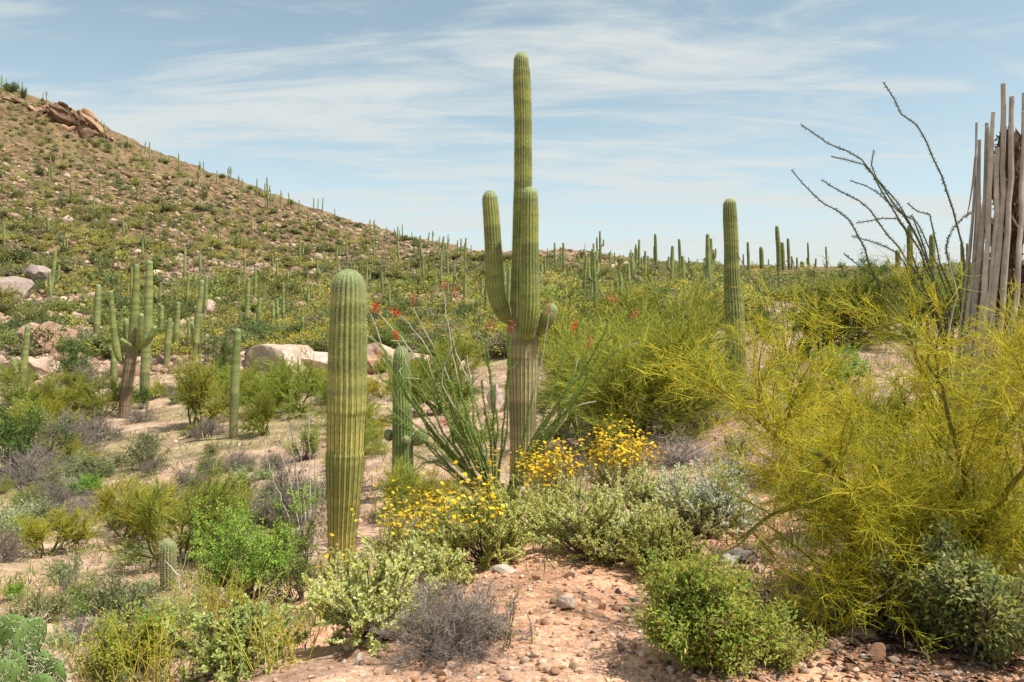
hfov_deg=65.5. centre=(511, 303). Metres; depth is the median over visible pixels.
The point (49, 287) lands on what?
saguaro
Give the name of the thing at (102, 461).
bursage
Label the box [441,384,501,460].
shrub
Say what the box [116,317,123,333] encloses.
creosote bush
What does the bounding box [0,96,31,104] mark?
rock outcrop
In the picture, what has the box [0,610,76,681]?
prickly pear
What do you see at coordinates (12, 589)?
creosote bush
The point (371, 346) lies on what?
boulder
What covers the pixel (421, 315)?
creosote bush
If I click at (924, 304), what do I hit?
palo verde
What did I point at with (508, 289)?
saguaro
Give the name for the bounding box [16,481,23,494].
wood stub
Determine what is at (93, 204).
saguaro
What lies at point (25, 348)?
saguaro
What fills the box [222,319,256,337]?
mesquite
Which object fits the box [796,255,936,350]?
palo verde
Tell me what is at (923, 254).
ocotillo
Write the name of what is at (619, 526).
brittlebush
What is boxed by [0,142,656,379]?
rubble
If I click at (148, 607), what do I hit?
sage bush
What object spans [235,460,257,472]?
bursage
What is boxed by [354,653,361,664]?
stone
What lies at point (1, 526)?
sage bush
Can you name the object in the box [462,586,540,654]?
dead shrub
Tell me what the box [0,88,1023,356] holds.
desert scrub
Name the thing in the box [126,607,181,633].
creosote bush
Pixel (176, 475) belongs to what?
grey shrub
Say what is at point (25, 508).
sage bush
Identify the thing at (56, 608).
bursage
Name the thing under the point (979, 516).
jojoba shrub
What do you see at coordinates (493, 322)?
palo verde
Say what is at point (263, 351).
boulder
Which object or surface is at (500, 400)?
boulder
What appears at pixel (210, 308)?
boulder
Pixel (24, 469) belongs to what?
dead shrub
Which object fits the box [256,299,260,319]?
saguaro
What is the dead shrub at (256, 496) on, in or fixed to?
on the ground at (562, 635)
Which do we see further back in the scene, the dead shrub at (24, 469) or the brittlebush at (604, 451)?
the dead shrub at (24, 469)
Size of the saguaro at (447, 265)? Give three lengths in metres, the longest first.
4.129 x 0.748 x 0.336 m
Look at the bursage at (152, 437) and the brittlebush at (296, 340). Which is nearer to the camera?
the bursage at (152, 437)
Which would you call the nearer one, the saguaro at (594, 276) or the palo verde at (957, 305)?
the palo verde at (957, 305)
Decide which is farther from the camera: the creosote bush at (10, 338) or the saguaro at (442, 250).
the saguaro at (442, 250)
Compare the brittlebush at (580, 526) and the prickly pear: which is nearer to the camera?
the prickly pear
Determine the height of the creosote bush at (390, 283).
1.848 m
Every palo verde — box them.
[0,287,22,299]
[0,355,34,379]
[0,501,112,557]
[1,393,95,434]
[4,370,34,386]
[11,371,80,414]
[15,382,90,417]
[41,435,69,451]
[49,430,102,460]
[50,361,115,389]
[53,383,115,413]
[57,413,93,426]
[66,367,142,418]
[69,338,97,356]
[72,264,103,278]
[82,331,124,356]
[83,305,117,322]
[83,447,252,569]
[83,470,192,544]
[92,295,115,305]
[148,378,174,399]
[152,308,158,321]
[163,338,256,426]
[165,465,258,538]
[168,284,203,305]
[190,313,217,327]
[196,286,228,296]
[206,359,229,381]
[206,365,245,406]
[209,275,233,287]
[212,344,296,413]
[219,304,238,315]
[226,342,327,420]
[227,284,264,295]
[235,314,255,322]
[235,370,281,436]
[237,296,257,311]
[240,275,260,287]
[240,366,256,380]
[241,335,260,349]
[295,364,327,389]
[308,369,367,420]
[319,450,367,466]
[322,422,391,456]
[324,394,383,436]
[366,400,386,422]
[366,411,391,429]
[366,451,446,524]
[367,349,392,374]
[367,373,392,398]
[375,338,487,414]
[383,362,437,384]
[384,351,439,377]
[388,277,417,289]
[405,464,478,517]
[428,327,493,373]
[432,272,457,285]
[449,311,476,322]
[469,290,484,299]
[480,319,501,334]
[485,315,507,336]
[492,263,680,371]
[536,262,784,465]
[536,295,630,439]
[540,283,561,298]
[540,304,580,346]
[550,280,570,289]
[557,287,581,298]
[569,280,599,291]
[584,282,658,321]
[602,259,750,371]
[623,237,1023,665]
[693,259,714,274]
[693,260,721,270]
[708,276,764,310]
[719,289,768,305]
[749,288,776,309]
[759,264,916,359]
[770,411,868,477]
[780,377,881,442]
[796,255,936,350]
[817,253,961,342]
[830,357,957,451]
[907,272,1023,341]
[932,277,968,306]
[947,256,971,286]
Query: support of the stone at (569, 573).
on the ground at (562, 635)
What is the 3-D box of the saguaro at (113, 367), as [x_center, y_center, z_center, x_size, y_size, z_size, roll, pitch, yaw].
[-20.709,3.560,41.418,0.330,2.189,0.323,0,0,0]
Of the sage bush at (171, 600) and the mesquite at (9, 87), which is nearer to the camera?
the sage bush at (171, 600)
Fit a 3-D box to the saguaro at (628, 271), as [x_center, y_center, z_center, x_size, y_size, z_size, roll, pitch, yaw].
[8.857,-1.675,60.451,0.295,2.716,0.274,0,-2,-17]
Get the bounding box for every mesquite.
[0,81,19,92]
[0,318,26,334]
[0,383,78,474]
[4,317,38,325]
[20,86,27,97]
[30,316,73,341]
[33,314,66,323]
[46,327,97,384]
[56,333,100,353]
[100,271,127,286]
[113,293,142,312]
[123,141,133,147]
[132,374,150,408]
[162,158,171,163]
[167,296,196,314]
[201,312,241,383]
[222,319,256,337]
[239,321,276,330]
[240,312,265,328]
[241,325,270,343]
[244,319,270,333]
[250,319,284,338]
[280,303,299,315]
[281,321,314,337]
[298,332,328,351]
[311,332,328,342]
[367,306,394,320]
[367,310,380,326]
[367,322,400,348]
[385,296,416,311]
[392,315,421,331]
[394,316,420,336]
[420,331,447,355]
[428,328,457,343]
[433,327,461,337]
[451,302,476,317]
[451,309,468,320]
[470,325,485,333]
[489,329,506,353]
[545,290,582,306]
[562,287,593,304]
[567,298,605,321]
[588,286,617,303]
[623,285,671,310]
[624,271,657,285]
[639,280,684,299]
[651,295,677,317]
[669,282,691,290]
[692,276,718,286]
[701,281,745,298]
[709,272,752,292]
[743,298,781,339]
[829,263,853,278]
[851,252,890,278]
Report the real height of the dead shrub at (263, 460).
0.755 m
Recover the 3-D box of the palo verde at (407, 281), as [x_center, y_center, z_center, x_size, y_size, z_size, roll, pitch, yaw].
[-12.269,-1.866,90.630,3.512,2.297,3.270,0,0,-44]
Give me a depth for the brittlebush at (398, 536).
7.52 m
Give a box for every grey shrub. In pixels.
[0,519,33,563]
[26,478,61,502]
[31,400,117,461]
[32,455,64,468]
[43,478,80,507]
[47,501,93,531]
[52,567,83,596]
[57,612,107,646]
[71,402,135,442]
[120,399,165,425]
[134,454,167,476]
[161,383,179,398]
[165,459,200,489]
[171,483,185,495]
[176,468,213,489]
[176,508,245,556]
[182,416,228,440]
[191,455,224,479]
[219,445,259,472]
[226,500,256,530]
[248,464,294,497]
[252,448,324,528]
[282,501,311,526]
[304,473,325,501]
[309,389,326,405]
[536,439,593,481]
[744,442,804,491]
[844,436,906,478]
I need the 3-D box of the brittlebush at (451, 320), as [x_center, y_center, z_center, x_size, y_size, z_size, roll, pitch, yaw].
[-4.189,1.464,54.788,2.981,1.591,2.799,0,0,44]
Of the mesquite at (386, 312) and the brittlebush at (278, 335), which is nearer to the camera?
the brittlebush at (278, 335)
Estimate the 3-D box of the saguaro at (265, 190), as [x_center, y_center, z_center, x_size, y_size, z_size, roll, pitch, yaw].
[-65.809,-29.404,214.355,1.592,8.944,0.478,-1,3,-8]
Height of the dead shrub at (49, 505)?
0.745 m
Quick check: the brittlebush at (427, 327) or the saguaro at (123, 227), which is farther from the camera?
the saguaro at (123, 227)
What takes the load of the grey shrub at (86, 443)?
on the ground at (562, 635)
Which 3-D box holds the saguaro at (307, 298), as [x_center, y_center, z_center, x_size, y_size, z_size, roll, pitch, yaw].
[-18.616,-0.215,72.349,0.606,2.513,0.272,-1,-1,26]
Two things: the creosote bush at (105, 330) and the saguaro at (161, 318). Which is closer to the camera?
the creosote bush at (105, 330)
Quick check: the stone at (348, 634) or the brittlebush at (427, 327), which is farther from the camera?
the brittlebush at (427, 327)
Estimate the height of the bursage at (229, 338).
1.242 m
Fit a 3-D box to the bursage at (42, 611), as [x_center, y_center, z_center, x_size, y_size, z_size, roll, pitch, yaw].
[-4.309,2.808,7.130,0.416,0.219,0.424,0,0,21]
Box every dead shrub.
[0,437,76,489]
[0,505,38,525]
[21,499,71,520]
[53,471,77,483]
[61,359,106,388]
[67,485,101,508]
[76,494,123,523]
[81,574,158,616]
[91,377,107,388]
[226,453,257,471]
[245,491,263,511]
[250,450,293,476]
[364,567,543,672]
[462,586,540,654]
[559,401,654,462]
[632,425,722,468]
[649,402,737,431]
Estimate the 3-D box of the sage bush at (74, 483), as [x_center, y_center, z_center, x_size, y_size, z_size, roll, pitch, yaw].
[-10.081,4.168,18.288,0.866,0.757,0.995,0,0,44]
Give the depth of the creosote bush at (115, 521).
14.48 m
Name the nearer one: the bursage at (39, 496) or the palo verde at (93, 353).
the bursage at (39, 496)
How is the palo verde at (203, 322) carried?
on the ground at (562, 635)
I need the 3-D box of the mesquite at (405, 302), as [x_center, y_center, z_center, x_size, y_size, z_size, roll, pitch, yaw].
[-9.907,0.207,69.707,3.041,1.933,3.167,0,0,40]
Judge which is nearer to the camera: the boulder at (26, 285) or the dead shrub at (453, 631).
the dead shrub at (453, 631)
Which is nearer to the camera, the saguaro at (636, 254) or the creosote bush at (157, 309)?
the creosote bush at (157, 309)
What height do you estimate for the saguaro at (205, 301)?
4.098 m
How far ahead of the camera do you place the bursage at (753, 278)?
49.02 m
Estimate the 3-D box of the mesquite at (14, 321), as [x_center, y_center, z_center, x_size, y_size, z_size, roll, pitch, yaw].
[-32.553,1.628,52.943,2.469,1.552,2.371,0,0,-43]
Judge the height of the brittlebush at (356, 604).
0.626 m
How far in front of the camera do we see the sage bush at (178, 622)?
7.00 m
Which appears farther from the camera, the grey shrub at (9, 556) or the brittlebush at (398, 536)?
the grey shrub at (9, 556)
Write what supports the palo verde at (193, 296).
on the ground at (562, 635)
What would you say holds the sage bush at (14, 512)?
on the ground at (562, 635)
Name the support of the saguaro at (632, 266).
on the ground at (562, 635)
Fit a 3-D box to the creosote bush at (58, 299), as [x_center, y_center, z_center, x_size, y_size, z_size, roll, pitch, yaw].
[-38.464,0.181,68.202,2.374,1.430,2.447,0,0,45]
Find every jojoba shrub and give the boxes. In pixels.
[869,507,1023,668]
[907,483,1023,544]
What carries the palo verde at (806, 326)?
on the ground at (562, 635)
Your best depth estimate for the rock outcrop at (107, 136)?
235.02 m
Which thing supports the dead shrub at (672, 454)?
on the ground at (562, 635)
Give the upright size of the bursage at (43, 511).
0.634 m
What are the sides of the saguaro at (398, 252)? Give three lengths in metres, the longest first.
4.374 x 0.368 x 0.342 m
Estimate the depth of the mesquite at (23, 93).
253.26 m
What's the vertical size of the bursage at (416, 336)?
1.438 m
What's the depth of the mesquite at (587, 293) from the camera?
54.73 m
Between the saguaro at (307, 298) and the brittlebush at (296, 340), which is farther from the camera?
the saguaro at (307, 298)
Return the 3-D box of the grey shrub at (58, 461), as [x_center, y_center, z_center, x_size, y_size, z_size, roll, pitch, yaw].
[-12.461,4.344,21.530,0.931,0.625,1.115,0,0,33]
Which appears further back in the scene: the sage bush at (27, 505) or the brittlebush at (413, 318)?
the brittlebush at (413, 318)
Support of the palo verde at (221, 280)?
on the ground at (562, 635)
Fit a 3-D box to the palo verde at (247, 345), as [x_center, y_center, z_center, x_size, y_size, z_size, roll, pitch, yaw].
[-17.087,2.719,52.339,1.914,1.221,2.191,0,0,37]
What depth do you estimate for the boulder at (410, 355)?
42.20 m
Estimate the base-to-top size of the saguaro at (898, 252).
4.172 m
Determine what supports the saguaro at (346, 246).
on the ground at (562, 635)
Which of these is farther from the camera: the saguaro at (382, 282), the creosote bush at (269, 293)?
the saguaro at (382, 282)
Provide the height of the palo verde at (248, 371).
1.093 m
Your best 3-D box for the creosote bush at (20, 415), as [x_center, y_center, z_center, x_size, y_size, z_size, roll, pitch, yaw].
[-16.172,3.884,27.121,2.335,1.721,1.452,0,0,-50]
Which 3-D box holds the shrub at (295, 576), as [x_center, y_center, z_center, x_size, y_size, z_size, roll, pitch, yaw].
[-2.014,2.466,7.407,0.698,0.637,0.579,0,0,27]
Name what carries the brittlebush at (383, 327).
on the ground at (562, 635)
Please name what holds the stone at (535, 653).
on the ground at (562, 635)
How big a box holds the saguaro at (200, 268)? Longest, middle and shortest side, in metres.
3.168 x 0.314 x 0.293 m
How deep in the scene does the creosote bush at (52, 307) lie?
66.37 m
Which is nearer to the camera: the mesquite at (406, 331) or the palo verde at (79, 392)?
the palo verde at (79, 392)
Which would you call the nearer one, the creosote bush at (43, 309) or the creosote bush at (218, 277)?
the creosote bush at (43, 309)
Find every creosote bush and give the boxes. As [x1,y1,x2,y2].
[0,244,20,261]
[0,295,23,315]
[0,324,41,350]
[0,358,63,408]
[0,394,63,438]
[0,474,17,493]
[0,577,34,601]
[3,307,41,322]
[5,228,24,239]
[8,480,41,508]
[19,299,36,310]
[19,303,51,320]
[28,463,46,480]
[30,371,40,380]
[37,299,66,311]
[48,254,67,269]
[49,299,92,312]
[50,297,71,306]
[51,335,68,351]
[61,597,92,619]
[63,567,125,616]
[68,468,107,494]
[80,336,106,349]
[85,250,109,263]
[94,327,123,357]
[99,246,117,257]
[100,326,121,346]
[101,285,125,303]
[105,509,126,528]
[106,311,129,322]
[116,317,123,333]
[118,294,143,311]
[119,301,142,317]
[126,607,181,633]
[143,304,168,318]
[153,296,187,309]
[154,324,172,337]
[164,289,193,307]
[167,305,189,319]
[170,300,194,319]
[176,422,198,436]
[182,472,322,606]
[197,452,224,471]
[201,314,223,325]
[203,275,225,285]
[212,300,238,310]
[226,273,245,285]
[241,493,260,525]
[248,501,325,574]
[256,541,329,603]
[258,286,281,299]
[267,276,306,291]
[267,280,290,298]
[272,274,302,298]
[275,421,326,459]
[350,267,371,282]
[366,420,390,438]
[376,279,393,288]
[381,281,406,299]
[381,322,416,349]
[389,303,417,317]
[396,307,419,321]
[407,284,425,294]
[416,310,434,323]
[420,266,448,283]
[422,295,455,313]
[441,312,474,321]
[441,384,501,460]
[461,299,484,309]
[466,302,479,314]
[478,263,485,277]
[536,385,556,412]
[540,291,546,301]
[582,266,610,278]
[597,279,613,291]
[672,266,702,284]
[703,266,723,273]
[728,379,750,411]
[767,275,816,301]
[812,336,875,389]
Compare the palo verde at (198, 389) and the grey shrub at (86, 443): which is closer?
the grey shrub at (86, 443)
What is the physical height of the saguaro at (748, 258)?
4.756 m
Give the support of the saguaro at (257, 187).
on the ground at (562, 635)
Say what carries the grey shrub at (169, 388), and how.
on the ground at (562, 635)
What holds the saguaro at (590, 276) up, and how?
on the ground at (562, 635)
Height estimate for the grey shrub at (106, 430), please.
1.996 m
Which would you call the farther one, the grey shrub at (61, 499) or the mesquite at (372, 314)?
the mesquite at (372, 314)
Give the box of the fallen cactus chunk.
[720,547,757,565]
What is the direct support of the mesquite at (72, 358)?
on the ground at (562, 635)
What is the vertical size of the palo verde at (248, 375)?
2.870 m
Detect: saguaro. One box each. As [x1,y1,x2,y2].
[0,222,5,245]
[10,325,29,385]
[45,272,51,298]
[47,211,48,233]
[51,250,59,291]
[86,284,109,336]
[91,197,94,212]
[108,264,156,418]
[110,351,116,385]
[122,218,126,240]
[130,267,132,295]
[139,260,152,398]
[141,239,143,257]
[142,230,146,252]
[147,142,150,163]
[154,282,164,299]
[158,305,163,332]
[158,538,178,591]
[163,318,172,365]
[173,302,179,346]
[183,247,186,278]
[185,271,189,302]
[186,280,208,360]
[196,168,199,183]
[199,252,201,273]
[203,276,207,319]
[229,328,240,438]
[241,278,252,323]
[243,258,245,277]
[254,267,256,296]
[256,179,257,197]
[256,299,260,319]
[264,177,269,208]
[270,254,273,267]
[271,303,274,322]
[276,262,278,275]
[276,299,278,324]
[281,282,284,320]
[299,238,303,267]
[300,318,303,333]
[304,287,309,307]
[316,262,319,284]
[324,269,368,574]
[335,245,337,266]
[345,237,347,261]
[365,266,370,285]
[373,237,376,258]
[378,271,386,291]
[383,345,428,498]
[388,288,390,306]
[395,227,399,243]
[397,244,399,260]
[417,235,421,265]
[419,255,426,280]
[437,268,442,292]
[438,236,446,265]
[440,252,441,267]
[446,253,451,274]
[453,266,456,288]
[460,238,461,258]
[463,274,465,300]
[464,238,466,264]
[481,52,558,485]
[481,277,487,300]
[506,267,510,304]
[540,263,542,290]
[544,256,545,276]
[554,242,555,266]
[562,243,564,271]
[579,255,590,289]
[587,248,598,291]
[592,251,596,319]
[596,231,603,262]
[609,252,612,267]
[614,272,628,296]
[627,263,630,287]
[629,252,637,268]
[631,256,633,280]
[634,247,637,267]
[635,239,639,264]
[641,251,649,277]
[654,234,657,265]
[667,246,673,278]
[674,239,685,269]
[675,260,685,276]
[681,256,684,281]
[704,269,711,281]
[705,234,710,281]
[710,238,716,272]
[722,198,746,412]
[747,242,749,269]
[759,246,763,268]
[775,225,780,275]
[781,242,784,270]
[787,238,792,269]
[806,242,809,268]
[825,246,827,268]
[895,249,900,267]
[907,225,912,273]
[929,234,935,272]
[944,83,1023,503]
[960,241,962,261]
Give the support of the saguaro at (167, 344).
on the ground at (562, 635)
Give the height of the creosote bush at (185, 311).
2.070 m
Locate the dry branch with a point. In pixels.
(874, 599)
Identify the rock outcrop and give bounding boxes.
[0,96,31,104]
[27,101,103,139]
[98,133,113,142]
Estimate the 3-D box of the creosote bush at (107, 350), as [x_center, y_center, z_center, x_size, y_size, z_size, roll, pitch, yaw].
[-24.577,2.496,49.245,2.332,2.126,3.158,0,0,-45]
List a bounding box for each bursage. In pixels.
[0,583,84,623]
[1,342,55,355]
[5,463,38,481]
[9,484,46,503]
[10,484,57,507]
[15,602,53,620]
[30,433,56,453]
[32,497,69,522]
[39,419,60,435]
[39,461,74,482]
[41,473,70,497]
[46,459,75,476]
[61,451,87,463]
[61,460,99,480]
[63,451,109,470]
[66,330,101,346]
[72,447,120,473]
[72,567,153,623]
[84,463,106,477]
[94,461,115,476]
[103,369,119,378]
[107,450,134,466]
[118,432,173,473]
[129,426,169,450]
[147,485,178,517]
[164,387,182,403]
[179,332,200,349]
[185,453,228,476]
[189,337,222,354]
[200,439,222,457]
[204,341,245,356]
[214,333,244,343]
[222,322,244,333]
[225,473,260,494]
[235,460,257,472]
[244,491,279,531]
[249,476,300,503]
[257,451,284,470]
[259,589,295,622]
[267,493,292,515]
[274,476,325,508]
[300,314,329,322]
[407,326,448,342]
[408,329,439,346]
[418,306,442,321]
[428,320,467,331]
[436,324,469,333]
[469,330,494,344]
[476,310,496,320]
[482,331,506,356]
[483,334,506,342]
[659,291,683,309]
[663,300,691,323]
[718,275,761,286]
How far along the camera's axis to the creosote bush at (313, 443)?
19.05 m
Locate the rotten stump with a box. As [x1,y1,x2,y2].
[834,538,897,620]
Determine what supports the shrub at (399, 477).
on the ground at (562, 635)
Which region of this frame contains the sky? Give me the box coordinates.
[0,0,1023,266]
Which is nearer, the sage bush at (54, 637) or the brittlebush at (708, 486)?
the sage bush at (54, 637)
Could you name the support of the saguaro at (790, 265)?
on the ground at (562, 635)
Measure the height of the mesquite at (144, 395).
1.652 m
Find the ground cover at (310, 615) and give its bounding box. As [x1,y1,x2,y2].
[0,295,1019,681]
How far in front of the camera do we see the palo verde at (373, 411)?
24.75 m
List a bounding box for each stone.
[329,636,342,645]
[342,630,350,637]
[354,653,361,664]
[435,669,448,676]
[491,564,515,573]
[530,649,540,657]
[531,571,542,579]
[554,594,575,608]
[560,568,574,578]
[598,599,606,609]
[629,598,639,601]
[755,565,768,573]
[843,626,877,640]
[869,642,885,662]
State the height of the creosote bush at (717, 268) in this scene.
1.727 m
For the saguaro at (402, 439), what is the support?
on the ground at (562, 635)
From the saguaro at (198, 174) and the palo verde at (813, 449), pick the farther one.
the saguaro at (198, 174)
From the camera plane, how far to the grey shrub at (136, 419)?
31.03 m
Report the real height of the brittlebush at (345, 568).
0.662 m
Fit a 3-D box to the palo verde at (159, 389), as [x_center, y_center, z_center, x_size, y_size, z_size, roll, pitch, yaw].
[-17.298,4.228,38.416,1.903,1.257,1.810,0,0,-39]
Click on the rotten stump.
(881, 611)
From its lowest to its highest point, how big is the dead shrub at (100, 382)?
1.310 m
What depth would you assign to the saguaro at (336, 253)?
139.40 m
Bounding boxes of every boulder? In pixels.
[0,276,34,300]
[16,322,39,347]
[18,358,62,374]
[23,264,56,283]
[32,321,77,350]
[80,292,94,301]
[202,299,220,314]
[240,344,312,375]
[300,351,327,371]
[367,342,394,365]
[367,355,380,373]
[409,352,432,366]
[486,383,506,411]
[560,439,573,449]
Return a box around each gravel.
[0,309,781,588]
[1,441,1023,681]
[331,457,934,681]
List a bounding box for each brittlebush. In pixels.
[152,338,163,350]
[153,332,187,353]
[156,593,309,681]
[255,337,291,345]
[258,331,297,342]
[268,318,309,331]
[280,319,324,334]
[282,334,321,350]
[285,329,324,343]
[287,538,445,656]
[290,329,319,342]
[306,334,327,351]
[310,533,396,593]
[318,316,328,328]
[350,470,462,565]
[367,318,388,327]
[367,318,392,332]
[369,320,401,335]
[376,533,477,596]
[379,314,425,327]
[381,316,412,326]
[402,447,547,569]
[405,314,431,326]
[413,325,439,340]
[414,321,440,332]
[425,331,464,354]
[433,313,469,327]
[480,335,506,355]
[486,324,504,339]
[508,434,586,504]
[517,471,575,535]
[525,475,632,564]
[569,406,669,495]
[583,488,663,567]
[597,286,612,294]
[601,461,679,524]
[609,504,717,579]
[625,462,703,519]
[645,472,734,541]
[653,451,775,534]
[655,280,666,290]
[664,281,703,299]
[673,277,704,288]
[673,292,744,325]
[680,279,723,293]
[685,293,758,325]
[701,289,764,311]
[707,446,757,487]
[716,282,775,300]
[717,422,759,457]
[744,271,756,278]
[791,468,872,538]
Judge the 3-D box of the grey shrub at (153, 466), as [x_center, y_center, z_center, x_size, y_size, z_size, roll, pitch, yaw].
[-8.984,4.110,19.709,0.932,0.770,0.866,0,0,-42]
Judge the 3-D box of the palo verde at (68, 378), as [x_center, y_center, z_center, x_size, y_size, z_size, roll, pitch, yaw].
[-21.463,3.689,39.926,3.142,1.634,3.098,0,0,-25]
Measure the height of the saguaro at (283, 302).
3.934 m
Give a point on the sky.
(648, 116)
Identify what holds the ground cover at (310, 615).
on the ground at (562, 635)
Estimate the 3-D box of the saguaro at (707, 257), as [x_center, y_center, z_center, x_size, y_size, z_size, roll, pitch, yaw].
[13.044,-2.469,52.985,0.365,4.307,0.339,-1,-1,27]
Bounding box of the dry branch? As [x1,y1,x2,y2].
[852,529,928,637]
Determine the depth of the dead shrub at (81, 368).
39.94 m
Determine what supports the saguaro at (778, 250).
on the ground at (562, 635)
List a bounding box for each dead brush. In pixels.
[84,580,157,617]
[165,553,186,590]
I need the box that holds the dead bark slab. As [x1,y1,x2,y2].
[808,550,847,621]
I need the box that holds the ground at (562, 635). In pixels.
[0,87,1023,681]
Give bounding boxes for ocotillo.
[259,405,326,565]
[367,277,637,503]
[736,253,811,391]
[789,82,971,445]
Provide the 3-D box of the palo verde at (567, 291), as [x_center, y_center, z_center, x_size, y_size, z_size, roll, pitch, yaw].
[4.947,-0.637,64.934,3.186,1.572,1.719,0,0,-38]
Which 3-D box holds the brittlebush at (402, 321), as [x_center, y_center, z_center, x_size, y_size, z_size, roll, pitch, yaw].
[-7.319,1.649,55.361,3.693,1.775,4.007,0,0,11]
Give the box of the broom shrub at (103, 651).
[63,595,190,681]
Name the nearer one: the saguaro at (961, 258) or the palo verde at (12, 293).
the palo verde at (12, 293)
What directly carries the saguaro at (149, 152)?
on the ground at (562, 635)
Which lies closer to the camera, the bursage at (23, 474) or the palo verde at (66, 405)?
the bursage at (23, 474)
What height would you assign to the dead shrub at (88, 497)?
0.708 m
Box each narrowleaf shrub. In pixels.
[616,539,797,681]
[745,600,832,676]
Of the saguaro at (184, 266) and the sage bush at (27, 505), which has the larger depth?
the saguaro at (184, 266)
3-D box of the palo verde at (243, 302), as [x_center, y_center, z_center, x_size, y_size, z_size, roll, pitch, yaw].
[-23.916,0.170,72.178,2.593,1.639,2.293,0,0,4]
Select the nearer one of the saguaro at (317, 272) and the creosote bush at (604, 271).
the creosote bush at (604, 271)
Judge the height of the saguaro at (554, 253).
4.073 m
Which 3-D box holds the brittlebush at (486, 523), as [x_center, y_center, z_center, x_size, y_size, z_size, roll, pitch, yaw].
[-0.253,1.560,6.103,1.065,0.865,1.140,0,0,36]
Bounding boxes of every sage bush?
[0,498,41,516]
[0,498,47,532]
[0,512,13,535]
[1,511,39,536]
[12,499,39,512]
[38,545,95,585]
[42,619,81,649]
[55,444,91,466]
[60,468,90,494]
[85,605,129,635]
[101,461,116,476]
[106,534,154,566]
[113,579,165,624]
[118,570,160,595]
[148,588,200,620]
[165,595,215,629]
[192,580,223,603]
[228,462,249,483]
[251,461,275,481]
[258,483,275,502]
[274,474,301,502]
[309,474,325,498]
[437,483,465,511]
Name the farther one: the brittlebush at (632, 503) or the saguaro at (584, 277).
the saguaro at (584, 277)
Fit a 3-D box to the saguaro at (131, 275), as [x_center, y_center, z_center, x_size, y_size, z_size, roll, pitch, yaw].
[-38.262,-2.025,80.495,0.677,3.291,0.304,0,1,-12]
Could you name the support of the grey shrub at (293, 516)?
on the ground at (562, 635)
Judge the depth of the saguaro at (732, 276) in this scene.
16.87 m
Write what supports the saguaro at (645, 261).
on the ground at (562, 635)
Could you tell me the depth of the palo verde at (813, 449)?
9.22 m
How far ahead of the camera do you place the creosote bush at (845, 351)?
13.48 m
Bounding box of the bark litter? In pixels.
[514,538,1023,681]
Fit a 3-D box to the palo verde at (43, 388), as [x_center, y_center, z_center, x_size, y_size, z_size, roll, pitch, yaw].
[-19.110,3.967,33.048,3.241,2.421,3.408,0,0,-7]
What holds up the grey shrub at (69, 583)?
on the ground at (562, 635)
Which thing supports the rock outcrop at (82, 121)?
on the ground at (562, 635)

